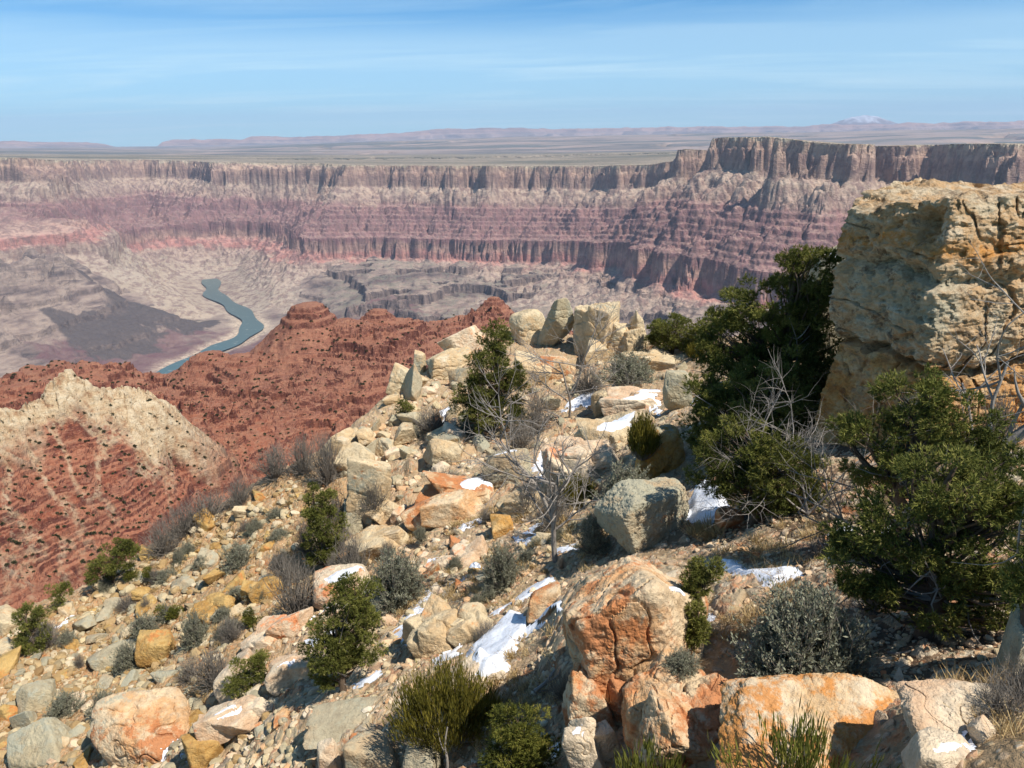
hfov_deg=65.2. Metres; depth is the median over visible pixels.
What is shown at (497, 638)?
snow patch
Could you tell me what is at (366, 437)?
rock block
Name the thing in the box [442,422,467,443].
rock block
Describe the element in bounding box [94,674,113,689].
stone
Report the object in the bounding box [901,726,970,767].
rock slab
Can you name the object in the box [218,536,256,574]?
sagebrush
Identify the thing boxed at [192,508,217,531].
stone
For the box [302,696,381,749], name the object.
boulder
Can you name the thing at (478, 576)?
stone
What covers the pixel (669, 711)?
outcrop
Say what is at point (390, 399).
rock block
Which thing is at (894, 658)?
stone
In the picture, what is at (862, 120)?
mountain
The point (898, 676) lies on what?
stone
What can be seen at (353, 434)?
rock block
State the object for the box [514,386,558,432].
bare shrub
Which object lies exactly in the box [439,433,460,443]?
rock block
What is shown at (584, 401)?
snow patch
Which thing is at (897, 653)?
driftwood
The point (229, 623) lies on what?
sagebrush
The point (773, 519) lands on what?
stone
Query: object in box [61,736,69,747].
stone
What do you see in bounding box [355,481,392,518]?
bare shrub
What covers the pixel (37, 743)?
boulder
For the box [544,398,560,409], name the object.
rock block
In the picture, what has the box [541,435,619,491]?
rock slab
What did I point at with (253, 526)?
sagebrush
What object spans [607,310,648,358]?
crag
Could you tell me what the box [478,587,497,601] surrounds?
sagebrush
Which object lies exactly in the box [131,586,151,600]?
stone
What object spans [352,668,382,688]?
snow patch
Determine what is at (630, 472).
sagebrush
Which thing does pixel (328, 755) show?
boulder
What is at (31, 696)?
rock slab
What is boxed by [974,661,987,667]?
stone
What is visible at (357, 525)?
rock block
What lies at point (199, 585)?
stone
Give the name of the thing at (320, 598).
boulder
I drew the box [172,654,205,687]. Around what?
bare shrub
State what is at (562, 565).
bare shrub
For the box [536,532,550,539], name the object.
stone
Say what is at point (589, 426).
rock ledge
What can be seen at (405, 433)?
rock block
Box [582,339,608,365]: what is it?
boulder
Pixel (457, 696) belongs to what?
broom bush
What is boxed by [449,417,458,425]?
rock block
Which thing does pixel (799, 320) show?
pinyon tree
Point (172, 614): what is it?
green shrub
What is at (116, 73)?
sky
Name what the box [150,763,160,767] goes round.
stone
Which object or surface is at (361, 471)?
rock slab
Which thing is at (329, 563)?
bare shrub
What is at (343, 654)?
pinyon tree
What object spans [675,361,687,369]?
rock block
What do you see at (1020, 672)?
bare shrub
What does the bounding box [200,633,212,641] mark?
stone
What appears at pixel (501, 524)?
boulder
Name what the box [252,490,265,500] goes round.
stone
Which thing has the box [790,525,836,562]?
bare shrub
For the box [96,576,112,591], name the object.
sagebrush
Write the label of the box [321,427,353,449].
rock block
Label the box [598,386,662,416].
rock ledge
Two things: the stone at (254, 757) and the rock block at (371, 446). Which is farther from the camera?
the rock block at (371, 446)
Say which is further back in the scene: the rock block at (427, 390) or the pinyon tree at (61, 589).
the rock block at (427, 390)
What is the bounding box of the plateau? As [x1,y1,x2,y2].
[0,120,1023,154]
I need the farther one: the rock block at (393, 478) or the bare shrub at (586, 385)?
the bare shrub at (586, 385)
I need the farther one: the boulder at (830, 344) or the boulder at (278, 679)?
the boulder at (830, 344)
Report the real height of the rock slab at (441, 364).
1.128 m
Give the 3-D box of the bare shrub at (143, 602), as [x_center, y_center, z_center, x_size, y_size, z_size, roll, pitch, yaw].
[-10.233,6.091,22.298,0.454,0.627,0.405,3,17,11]
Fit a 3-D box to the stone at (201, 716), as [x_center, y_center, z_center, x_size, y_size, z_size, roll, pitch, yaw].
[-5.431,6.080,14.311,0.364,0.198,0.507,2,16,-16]
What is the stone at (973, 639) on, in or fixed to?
on the ground at (670, 553)
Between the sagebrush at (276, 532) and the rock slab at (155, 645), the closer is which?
the rock slab at (155, 645)
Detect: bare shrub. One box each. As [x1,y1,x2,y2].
[22,614,62,650]
[72,652,86,668]
[114,589,137,612]
[138,511,185,561]
[139,594,151,608]
[149,566,158,582]
[158,496,202,545]
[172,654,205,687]
[178,486,231,524]
[186,641,234,699]
[210,611,244,644]
[221,473,254,508]
[235,519,248,533]
[243,440,295,485]
[263,541,304,591]
[263,549,319,614]
[270,553,281,569]
[283,427,319,475]
[292,515,318,555]
[302,422,346,487]
[317,511,354,552]
[320,481,347,521]
[323,518,378,569]
[326,553,337,566]
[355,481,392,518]
[376,539,396,555]
[407,403,453,435]
[436,464,460,475]
[449,596,459,609]
[474,447,507,482]
[474,616,497,639]
[476,506,491,521]
[501,416,536,449]
[509,469,545,516]
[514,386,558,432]
[524,515,534,522]
[528,477,574,532]
[541,667,572,705]
[556,556,567,569]
[569,359,605,395]
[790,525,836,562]
[846,568,892,615]
[970,662,1023,728]
[971,383,1023,441]
[983,644,1023,710]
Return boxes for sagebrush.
[41,685,86,718]
[53,628,81,648]
[84,689,117,725]
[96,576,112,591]
[107,640,139,675]
[121,609,162,639]
[152,567,176,584]
[155,602,172,624]
[169,546,192,566]
[171,606,210,650]
[179,542,197,553]
[190,553,211,570]
[209,605,233,625]
[211,629,225,640]
[217,614,241,633]
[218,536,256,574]
[225,584,240,597]
[244,516,265,535]
[255,584,268,601]
[264,505,281,520]
[266,526,292,542]
[365,545,432,616]
[413,524,428,544]
[445,554,468,571]
[453,417,482,436]
[468,593,483,602]
[475,538,527,596]
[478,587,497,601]
[489,575,506,593]
[515,549,534,563]
[528,538,545,549]
[547,526,565,542]
[558,471,596,507]
[569,511,614,559]
[589,455,650,515]
[593,348,660,387]
[657,643,705,680]
[721,557,889,678]
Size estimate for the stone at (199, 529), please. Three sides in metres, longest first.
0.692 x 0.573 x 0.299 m
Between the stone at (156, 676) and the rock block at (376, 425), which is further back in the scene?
the rock block at (376, 425)
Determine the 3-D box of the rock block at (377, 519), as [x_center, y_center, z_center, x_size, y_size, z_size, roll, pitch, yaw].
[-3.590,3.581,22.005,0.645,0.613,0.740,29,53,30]
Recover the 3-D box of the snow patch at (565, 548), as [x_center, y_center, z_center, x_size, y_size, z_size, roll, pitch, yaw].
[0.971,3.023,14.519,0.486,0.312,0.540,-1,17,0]
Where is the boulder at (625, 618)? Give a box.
[562,555,708,704]
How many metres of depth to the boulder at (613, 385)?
25.10 m
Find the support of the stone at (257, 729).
on the rubble
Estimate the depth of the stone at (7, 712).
18.45 m
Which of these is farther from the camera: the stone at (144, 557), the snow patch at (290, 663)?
the stone at (144, 557)
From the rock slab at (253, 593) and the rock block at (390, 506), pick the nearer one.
the rock slab at (253, 593)
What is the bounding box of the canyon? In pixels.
[0,136,1023,377]
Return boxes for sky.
[0,0,1023,146]
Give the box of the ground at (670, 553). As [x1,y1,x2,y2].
[0,327,1023,767]
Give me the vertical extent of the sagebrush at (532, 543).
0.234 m
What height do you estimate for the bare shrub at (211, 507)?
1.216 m
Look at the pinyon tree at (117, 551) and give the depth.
23.70 m
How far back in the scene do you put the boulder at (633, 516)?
12.49 m
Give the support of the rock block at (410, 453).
on the ground at (670, 553)
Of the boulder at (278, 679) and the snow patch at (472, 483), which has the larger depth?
the snow patch at (472, 483)
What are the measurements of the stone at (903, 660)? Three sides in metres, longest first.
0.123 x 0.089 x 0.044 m
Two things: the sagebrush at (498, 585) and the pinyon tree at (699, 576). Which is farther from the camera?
the sagebrush at (498, 585)
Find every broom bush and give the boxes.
[382,651,508,755]
[614,736,688,767]
[624,409,662,460]
[684,342,703,358]
[705,693,900,767]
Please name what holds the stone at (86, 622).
on the ground at (670, 553)
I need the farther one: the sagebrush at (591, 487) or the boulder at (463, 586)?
the sagebrush at (591, 487)
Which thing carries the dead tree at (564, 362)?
on the ground at (670, 553)
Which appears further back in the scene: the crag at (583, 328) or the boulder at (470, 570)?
the crag at (583, 328)
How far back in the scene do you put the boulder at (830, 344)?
16.38 m
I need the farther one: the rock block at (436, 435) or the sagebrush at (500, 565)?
the rock block at (436, 435)
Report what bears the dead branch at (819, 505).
on the ground at (670, 553)
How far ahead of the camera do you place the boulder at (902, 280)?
11.32 m
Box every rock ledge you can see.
[574,411,654,450]
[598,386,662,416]
[622,347,684,370]
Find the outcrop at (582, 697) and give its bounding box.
[562,663,627,730]
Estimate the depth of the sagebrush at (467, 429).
25.44 m
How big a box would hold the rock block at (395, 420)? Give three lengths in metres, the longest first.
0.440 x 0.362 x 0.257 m
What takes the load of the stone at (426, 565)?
on the ground at (670, 553)
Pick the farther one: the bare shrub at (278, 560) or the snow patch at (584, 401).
the snow patch at (584, 401)
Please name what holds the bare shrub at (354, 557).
on the ground at (670, 553)
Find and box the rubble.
[0,359,1000,767]
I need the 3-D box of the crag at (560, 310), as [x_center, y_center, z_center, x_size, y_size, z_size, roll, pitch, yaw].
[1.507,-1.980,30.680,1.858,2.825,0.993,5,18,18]
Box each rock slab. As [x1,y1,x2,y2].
[16,678,56,713]
[86,640,127,670]
[134,629,175,668]
[190,592,236,626]
[192,694,273,744]
[240,574,283,603]
[240,606,313,653]
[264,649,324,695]
[344,525,408,564]
[346,456,391,526]
[400,470,493,530]
[426,347,471,379]
[433,535,487,569]
[437,325,484,350]
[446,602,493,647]
[450,651,506,694]
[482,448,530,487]
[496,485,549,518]
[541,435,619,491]
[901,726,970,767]
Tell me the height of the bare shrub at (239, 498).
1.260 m
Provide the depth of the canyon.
7273.25 m
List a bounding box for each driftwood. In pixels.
[533,658,560,693]
[887,649,911,655]
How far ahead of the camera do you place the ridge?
536.37 m
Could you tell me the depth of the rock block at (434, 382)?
29.59 m
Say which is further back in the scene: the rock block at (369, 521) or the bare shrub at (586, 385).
the bare shrub at (586, 385)
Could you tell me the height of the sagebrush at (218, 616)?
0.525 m
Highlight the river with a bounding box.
[156,278,263,373]
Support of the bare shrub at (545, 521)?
on the ground at (670, 553)
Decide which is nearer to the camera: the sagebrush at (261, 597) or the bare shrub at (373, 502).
the sagebrush at (261, 597)
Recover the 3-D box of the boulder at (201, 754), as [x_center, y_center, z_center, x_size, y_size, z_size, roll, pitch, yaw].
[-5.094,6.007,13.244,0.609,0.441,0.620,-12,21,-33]
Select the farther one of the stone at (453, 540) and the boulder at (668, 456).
the stone at (453, 540)
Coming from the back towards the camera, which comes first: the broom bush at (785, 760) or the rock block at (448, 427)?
the rock block at (448, 427)
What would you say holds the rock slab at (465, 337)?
on the ground at (670, 553)
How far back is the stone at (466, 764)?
9.54 m
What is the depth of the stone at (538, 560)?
14.54 m
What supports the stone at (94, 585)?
on the ground at (670, 553)
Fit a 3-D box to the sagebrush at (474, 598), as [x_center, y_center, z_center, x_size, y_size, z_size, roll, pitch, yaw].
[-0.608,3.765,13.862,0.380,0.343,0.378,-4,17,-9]
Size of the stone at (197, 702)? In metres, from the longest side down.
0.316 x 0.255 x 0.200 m
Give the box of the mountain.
[833,115,897,124]
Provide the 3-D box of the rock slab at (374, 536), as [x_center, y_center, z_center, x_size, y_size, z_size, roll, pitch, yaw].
[-3.296,3.874,19.708,1.459,0.792,1.284,-14,22,-37]
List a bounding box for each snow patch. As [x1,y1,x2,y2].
[58,615,73,628]
[160,739,186,761]
[215,705,242,719]
[275,659,294,668]
[324,566,364,582]
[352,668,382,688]
[393,589,430,645]
[432,643,462,665]
[440,407,449,421]
[452,562,480,582]
[458,518,480,530]
[460,477,492,489]
[466,600,561,677]
[490,577,554,614]
[512,523,542,542]
[522,534,535,548]
[531,450,543,483]
[557,543,578,554]
[559,386,596,411]
[572,717,584,736]
[597,411,634,431]
[624,389,662,415]
[669,586,685,595]
[686,479,728,525]
[707,613,715,621]
[714,559,803,587]
[933,730,976,751]
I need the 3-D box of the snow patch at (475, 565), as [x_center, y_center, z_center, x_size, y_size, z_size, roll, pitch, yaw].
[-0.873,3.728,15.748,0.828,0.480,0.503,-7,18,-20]
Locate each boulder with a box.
[0,604,23,636]
[0,637,15,655]
[6,717,71,767]
[90,686,190,766]
[181,733,223,767]
[195,547,219,568]
[213,648,253,703]
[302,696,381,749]
[312,563,370,609]
[317,738,341,767]
[333,442,374,472]
[342,730,397,767]
[386,362,428,394]
[402,594,457,658]
[402,739,442,767]
[414,350,425,374]
[422,438,463,465]
[458,581,472,592]
[467,565,481,573]
[490,514,513,539]
[514,351,551,387]
[526,581,560,622]
[540,355,570,380]
[562,555,708,704]
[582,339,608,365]
[590,390,606,417]
[594,477,688,553]
[611,381,641,387]
[634,424,685,479]
[662,370,692,410]
[714,506,743,530]
[812,177,1023,450]
[820,305,836,381]
[966,714,996,743]
[995,603,1023,682]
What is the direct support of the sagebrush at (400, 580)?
on the ground at (670, 553)
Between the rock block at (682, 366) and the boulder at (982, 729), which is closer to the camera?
the boulder at (982, 729)
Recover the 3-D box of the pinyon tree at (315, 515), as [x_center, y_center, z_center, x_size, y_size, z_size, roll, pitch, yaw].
[-4.739,3.624,20.165,1.212,2.507,1.178,4,18,15]
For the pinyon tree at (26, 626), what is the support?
on the ground at (670, 553)
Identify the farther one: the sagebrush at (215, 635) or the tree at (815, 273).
the tree at (815, 273)
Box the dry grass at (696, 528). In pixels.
[48,484,1023,753]
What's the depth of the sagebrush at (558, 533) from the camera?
15.25 m
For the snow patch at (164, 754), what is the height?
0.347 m
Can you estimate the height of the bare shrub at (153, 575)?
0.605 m
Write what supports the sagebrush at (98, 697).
on the ground at (670, 553)
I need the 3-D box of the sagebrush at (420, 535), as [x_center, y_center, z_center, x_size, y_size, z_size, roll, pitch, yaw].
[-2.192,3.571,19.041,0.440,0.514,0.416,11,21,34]
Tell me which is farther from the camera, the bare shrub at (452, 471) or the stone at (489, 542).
the bare shrub at (452, 471)
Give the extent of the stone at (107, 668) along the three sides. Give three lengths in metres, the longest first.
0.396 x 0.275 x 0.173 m
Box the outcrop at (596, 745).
[562,717,620,767]
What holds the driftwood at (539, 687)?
on the ground at (670, 553)
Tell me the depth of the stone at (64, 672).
19.98 m
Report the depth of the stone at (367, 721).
11.07 m
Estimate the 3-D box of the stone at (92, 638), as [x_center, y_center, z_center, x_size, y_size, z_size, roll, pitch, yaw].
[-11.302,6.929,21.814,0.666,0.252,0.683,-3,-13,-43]
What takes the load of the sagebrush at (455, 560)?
on the ground at (670, 553)
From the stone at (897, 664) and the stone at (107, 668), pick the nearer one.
the stone at (897, 664)
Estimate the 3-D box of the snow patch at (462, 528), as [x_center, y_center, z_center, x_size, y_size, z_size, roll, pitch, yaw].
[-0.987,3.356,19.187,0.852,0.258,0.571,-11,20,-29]
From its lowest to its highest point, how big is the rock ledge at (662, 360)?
0.845 m
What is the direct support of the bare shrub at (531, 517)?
on the ground at (670, 553)
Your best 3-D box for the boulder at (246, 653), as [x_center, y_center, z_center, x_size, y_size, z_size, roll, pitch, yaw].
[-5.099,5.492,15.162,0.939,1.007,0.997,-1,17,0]
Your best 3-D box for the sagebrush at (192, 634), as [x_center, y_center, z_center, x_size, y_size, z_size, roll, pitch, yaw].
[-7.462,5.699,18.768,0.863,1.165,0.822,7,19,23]
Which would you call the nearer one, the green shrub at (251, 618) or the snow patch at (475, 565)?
the snow patch at (475, 565)
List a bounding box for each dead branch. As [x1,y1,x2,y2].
[684,350,916,547]
[768,379,886,552]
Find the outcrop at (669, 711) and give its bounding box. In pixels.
[621,645,727,767]
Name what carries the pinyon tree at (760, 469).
on the ground at (670, 553)
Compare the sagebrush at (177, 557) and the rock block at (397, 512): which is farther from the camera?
the sagebrush at (177, 557)
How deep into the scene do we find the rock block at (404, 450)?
25.23 m
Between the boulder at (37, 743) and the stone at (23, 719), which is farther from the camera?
the stone at (23, 719)
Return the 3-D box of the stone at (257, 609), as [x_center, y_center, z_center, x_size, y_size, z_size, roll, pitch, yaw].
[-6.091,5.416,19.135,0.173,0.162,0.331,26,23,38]
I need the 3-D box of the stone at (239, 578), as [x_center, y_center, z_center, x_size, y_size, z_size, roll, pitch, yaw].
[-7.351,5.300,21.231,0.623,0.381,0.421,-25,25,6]
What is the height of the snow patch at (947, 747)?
0.093 m
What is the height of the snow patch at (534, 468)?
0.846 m
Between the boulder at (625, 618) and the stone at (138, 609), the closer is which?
the boulder at (625, 618)
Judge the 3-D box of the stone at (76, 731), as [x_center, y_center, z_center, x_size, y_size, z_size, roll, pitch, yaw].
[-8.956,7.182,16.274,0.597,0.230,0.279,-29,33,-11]
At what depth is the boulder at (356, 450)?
25.17 m
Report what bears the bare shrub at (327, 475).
on the ground at (670, 553)
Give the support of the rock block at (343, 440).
on the ground at (670, 553)
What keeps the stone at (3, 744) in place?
on the ground at (670, 553)
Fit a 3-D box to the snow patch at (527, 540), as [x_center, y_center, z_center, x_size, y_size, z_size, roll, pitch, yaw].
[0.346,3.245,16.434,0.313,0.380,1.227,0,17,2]
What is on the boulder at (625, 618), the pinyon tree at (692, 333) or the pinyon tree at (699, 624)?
the pinyon tree at (699, 624)
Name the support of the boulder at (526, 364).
on the ground at (670, 553)
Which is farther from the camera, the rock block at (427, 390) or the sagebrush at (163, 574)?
the rock block at (427, 390)
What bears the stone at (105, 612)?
on the ground at (670, 553)
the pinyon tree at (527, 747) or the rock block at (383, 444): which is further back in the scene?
the rock block at (383, 444)
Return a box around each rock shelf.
[715,672,898,767]
[896,678,1019,739]
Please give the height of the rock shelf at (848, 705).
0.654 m
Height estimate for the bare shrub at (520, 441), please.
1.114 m
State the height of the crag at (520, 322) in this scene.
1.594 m
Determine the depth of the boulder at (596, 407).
23.92 m
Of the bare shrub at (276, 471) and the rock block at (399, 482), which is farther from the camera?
the bare shrub at (276, 471)
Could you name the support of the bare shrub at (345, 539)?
on the ground at (670, 553)
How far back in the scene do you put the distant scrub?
780.99 m
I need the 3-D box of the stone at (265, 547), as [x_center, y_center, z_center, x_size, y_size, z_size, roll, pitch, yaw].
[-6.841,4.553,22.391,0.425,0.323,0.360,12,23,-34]
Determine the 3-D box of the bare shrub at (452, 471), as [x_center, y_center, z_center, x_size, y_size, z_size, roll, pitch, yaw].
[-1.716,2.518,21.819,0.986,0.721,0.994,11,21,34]
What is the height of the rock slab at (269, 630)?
0.891 m
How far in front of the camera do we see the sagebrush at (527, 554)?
15.05 m
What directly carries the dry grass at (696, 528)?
on the ground at (670, 553)
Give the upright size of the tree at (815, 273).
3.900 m
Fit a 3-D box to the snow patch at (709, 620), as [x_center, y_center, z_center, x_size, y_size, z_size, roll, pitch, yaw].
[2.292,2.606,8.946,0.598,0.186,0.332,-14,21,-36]
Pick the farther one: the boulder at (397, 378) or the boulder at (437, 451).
the boulder at (397, 378)
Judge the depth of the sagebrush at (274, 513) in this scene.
24.24 m
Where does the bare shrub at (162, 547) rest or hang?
on the ground at (670, 553)
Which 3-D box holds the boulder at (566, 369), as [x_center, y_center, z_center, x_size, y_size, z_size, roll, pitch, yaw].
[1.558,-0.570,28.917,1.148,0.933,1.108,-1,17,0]
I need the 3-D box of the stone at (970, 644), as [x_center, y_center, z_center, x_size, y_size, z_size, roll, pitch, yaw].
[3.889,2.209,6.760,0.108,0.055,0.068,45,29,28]
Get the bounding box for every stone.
[0,646,21,677]
[0,704,17,720]
[0,741,6,749]
[9,711,36,728]
[30,653,42,659]
[44,665,52,672]
[46,758,56,763]
[57,601,73,616]
[59,691,79,714]
[60,669,74,677]
[61,638,79,651]
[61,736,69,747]
[68,724,85,737]
[72,614,96,630]
[73,745,90,767]
[85,633,107,643]
[92,582,99,589]
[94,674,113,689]
[95,605,112,622]
[103,597,124,610]
[105,666,114,671]
[119,620,135,638]
[120,670,139,686]
[125,639,136,645]
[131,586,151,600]
[135,594,156,618]
[137,571,144,584]
[139,544,156,560]
[150,670,177,682]
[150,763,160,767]
[158,665,173,682]
[171,576,197,588]
[189,697,195,707]
[189,709,203,726]
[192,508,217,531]
[192,698,203,709]
[195,580,203,588]
[196,517,217,532]
[198,714,205,720]
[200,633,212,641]
[202,568,225,583]
[209,542,221,549]
[223,570,245,592]
[229,603,243,615]
[232,506,247,517]
[249,605,260,613]
[249,753,258,764]
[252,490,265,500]
[254,724,264,737]
[257,610,266,617]
[259,540,274,551]
[273,705,289,728]
[362,714,372,727]
[378,626,397,635]
[380,616,397,626]
[403,739,412,750]
[420,551,428,557]
[423,562,432,568]
[423,563,439,577]
[430,582,442,593]
[449,535,460,547]
[449,760,454,767]
[453,758,463,767]
[455,578,460,589]
[462,761,469,767]
[474,573,485,580]
[485,538,494,544]
[514,530,524,536]
[530,558,542,567]
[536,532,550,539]
[771,516,778,523]
[885,656,898,661]
[893,666,903,681]
[894,661,910,666]
[898,657,908,664]
[916,654,923,658]
[965,640,974,647]
[968,636,979,641]
[970,667,983,678]
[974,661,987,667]
[985,657,995,665]
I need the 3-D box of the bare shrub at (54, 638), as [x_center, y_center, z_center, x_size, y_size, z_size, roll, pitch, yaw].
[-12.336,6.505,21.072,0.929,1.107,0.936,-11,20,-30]
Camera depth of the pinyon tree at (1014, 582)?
5.75 m
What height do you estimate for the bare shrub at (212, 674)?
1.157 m
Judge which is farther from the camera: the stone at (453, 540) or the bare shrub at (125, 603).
the bare shrub at (125, 603)
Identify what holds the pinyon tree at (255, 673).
on the ground at (670, 553)
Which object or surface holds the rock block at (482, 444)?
on the ground at (670, 553)
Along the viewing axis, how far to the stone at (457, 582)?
15.09 m
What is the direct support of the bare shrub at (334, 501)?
on the ground at (670, 553)
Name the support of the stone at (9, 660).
on the ground at (670, 553)
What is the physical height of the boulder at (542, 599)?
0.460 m
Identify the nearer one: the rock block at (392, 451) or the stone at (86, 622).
the stone at (86, 622)
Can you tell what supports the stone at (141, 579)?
on the rubble
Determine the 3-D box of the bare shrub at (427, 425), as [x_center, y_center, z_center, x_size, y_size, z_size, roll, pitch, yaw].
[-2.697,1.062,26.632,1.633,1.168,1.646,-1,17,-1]
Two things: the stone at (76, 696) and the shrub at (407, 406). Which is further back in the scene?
the shrub at (407, 406)
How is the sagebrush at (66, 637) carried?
on the ground at (670, 553)
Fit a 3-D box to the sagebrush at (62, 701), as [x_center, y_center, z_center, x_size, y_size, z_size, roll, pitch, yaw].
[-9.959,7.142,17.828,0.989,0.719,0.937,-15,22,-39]
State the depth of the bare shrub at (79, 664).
20.29 m
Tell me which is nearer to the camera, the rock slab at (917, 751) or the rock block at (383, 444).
the rock slab at (917, 751)
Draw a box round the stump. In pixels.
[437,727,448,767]
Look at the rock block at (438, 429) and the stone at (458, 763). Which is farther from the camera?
the rock block at (438, 429)
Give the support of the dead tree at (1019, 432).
on the ground at (670, 553)
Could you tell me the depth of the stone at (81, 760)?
15.05 m
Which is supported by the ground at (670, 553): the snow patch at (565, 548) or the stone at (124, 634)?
the stone at (124, 634)
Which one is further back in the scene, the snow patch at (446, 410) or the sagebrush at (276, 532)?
the snow patch at (446, 410)
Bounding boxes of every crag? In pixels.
[509,309,544,345]
[537,298,573,346]
[573,301,619,354]
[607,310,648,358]
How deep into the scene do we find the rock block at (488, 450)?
23.22 m
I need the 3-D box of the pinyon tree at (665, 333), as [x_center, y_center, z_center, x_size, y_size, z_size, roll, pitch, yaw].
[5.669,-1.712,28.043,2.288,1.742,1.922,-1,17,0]
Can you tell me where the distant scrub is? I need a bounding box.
[0,304,510,494]
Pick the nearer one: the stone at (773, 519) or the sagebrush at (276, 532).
the stone at (773, 519)
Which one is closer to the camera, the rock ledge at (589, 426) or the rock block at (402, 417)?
the rock ledge at (589, 426)
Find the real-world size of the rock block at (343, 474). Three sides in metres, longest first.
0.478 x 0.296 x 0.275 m
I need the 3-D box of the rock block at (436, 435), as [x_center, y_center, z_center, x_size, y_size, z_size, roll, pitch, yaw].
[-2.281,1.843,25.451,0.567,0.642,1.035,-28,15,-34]
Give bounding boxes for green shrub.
[120,567,140,581]
[141,566,159,579]
[153,604,183,620]
[241,605,261,627]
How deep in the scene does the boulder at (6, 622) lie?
21.99 m
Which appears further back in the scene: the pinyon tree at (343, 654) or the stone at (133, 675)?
the stone at (133, 675)
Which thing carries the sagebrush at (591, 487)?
on the ground at (670, 553)
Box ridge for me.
[0,296,572,609]
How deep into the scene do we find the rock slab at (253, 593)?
19.73 m
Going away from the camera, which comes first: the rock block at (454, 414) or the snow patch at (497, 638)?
the snow patch at (497, 638)
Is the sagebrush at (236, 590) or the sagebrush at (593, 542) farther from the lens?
the sagebrush at (236, 590)
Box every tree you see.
[8,600,52,656]
[42,580,74,610]
[82,537,140,590]
[221,647,271,698]
[297,563,389,694]
[299,481,350,567]
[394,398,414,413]
[445,354,621,562]
[447,317,536,434]
[477,699,561,767]
[499,285,656,416]
[643,312,695,354]
[671,361,820,460]
[677,554,728,612]
[682,411,834,525]
[684,317,723,347]
[684,598,712,658]
[691,243,844,405]
[805,245,840,345]
[815,441,1023,647]
[822,360,1023,558]
[880,236,1023,507]
[954,455,1023,626]
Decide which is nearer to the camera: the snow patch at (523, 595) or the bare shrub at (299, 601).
the snow patch at (523, 595)
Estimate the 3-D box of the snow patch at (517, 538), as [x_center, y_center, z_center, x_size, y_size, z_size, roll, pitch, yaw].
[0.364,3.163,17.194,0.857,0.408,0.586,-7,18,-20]
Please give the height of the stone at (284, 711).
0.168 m
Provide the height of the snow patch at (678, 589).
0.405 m
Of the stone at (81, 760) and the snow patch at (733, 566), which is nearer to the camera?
the snow patch at (733, 566)
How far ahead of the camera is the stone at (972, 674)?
6.13 m
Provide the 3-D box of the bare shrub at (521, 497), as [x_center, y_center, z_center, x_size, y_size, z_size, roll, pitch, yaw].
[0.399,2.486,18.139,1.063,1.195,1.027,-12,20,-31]
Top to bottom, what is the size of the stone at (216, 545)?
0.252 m
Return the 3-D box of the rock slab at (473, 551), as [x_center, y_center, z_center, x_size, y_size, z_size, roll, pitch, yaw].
[-1.099,3.655,16.978,1.236,0.713,0.830,-1,17,0]
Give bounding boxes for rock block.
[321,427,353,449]
[328,435,356,454]
[339,470,346,477]
[344,499,365,535]
[349,427,357,441]
[355,428,375,446]
[365,509,384,524]
[366,438,379,453]
[366,517,374,524]
[371,418,381,430]
[373,500,398,520]
[375,437,394,456]
[376,431,390,437]
[382,393,398,404]
[384,446,399,459]
[388,414,401,424]
[390,504,407,524]
[391,475,396,484]
[394,422,416,445]
[396,478,402,488]
[397,412,423,424]
[399,445,420,459]
[403,364,421,400]
[404,422,423,436]
[406,449,416,457]
[421,386,436,394]
[426,426,442,443]
[426,431,444,440]
[431,381,440,386]
[431,461,449,471]
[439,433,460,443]
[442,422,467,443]
[446,405,464,421]
[448,367,473,387]
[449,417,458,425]
[450,381,457,390]
[473,433,489,452]
[485,448,495,456]
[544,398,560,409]
[565,376,571,383]
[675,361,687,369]
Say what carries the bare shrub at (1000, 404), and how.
on the ground at (670, 553)
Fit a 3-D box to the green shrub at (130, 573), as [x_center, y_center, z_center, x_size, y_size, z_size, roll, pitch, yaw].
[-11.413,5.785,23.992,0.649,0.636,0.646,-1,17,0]
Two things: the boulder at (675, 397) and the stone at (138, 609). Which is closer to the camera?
the boulder at (675, 397)
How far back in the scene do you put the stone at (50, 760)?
15.47 m
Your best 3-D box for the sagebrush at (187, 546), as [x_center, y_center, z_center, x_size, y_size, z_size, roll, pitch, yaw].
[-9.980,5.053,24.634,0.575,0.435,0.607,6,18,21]
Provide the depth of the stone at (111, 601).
23.01 m
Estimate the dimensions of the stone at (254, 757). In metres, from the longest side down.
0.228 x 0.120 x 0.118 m
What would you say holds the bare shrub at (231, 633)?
on the ground at (670, 553)
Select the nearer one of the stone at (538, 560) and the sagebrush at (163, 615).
the stone at (538, 560)
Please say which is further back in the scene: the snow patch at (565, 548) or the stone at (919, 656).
the snow patch at (565, 548)
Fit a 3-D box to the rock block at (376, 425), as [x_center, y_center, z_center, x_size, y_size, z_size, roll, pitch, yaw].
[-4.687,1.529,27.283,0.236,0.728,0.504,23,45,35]
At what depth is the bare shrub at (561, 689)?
9.23 m
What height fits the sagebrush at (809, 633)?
1.404 m
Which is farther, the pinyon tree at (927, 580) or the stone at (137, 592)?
the stone at (137, 592)
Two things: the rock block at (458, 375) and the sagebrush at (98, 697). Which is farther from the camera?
the rock block at (458, 375)
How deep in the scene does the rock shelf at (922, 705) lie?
5.39 m
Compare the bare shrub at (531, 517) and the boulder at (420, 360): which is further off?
the boulder at (420, 360)

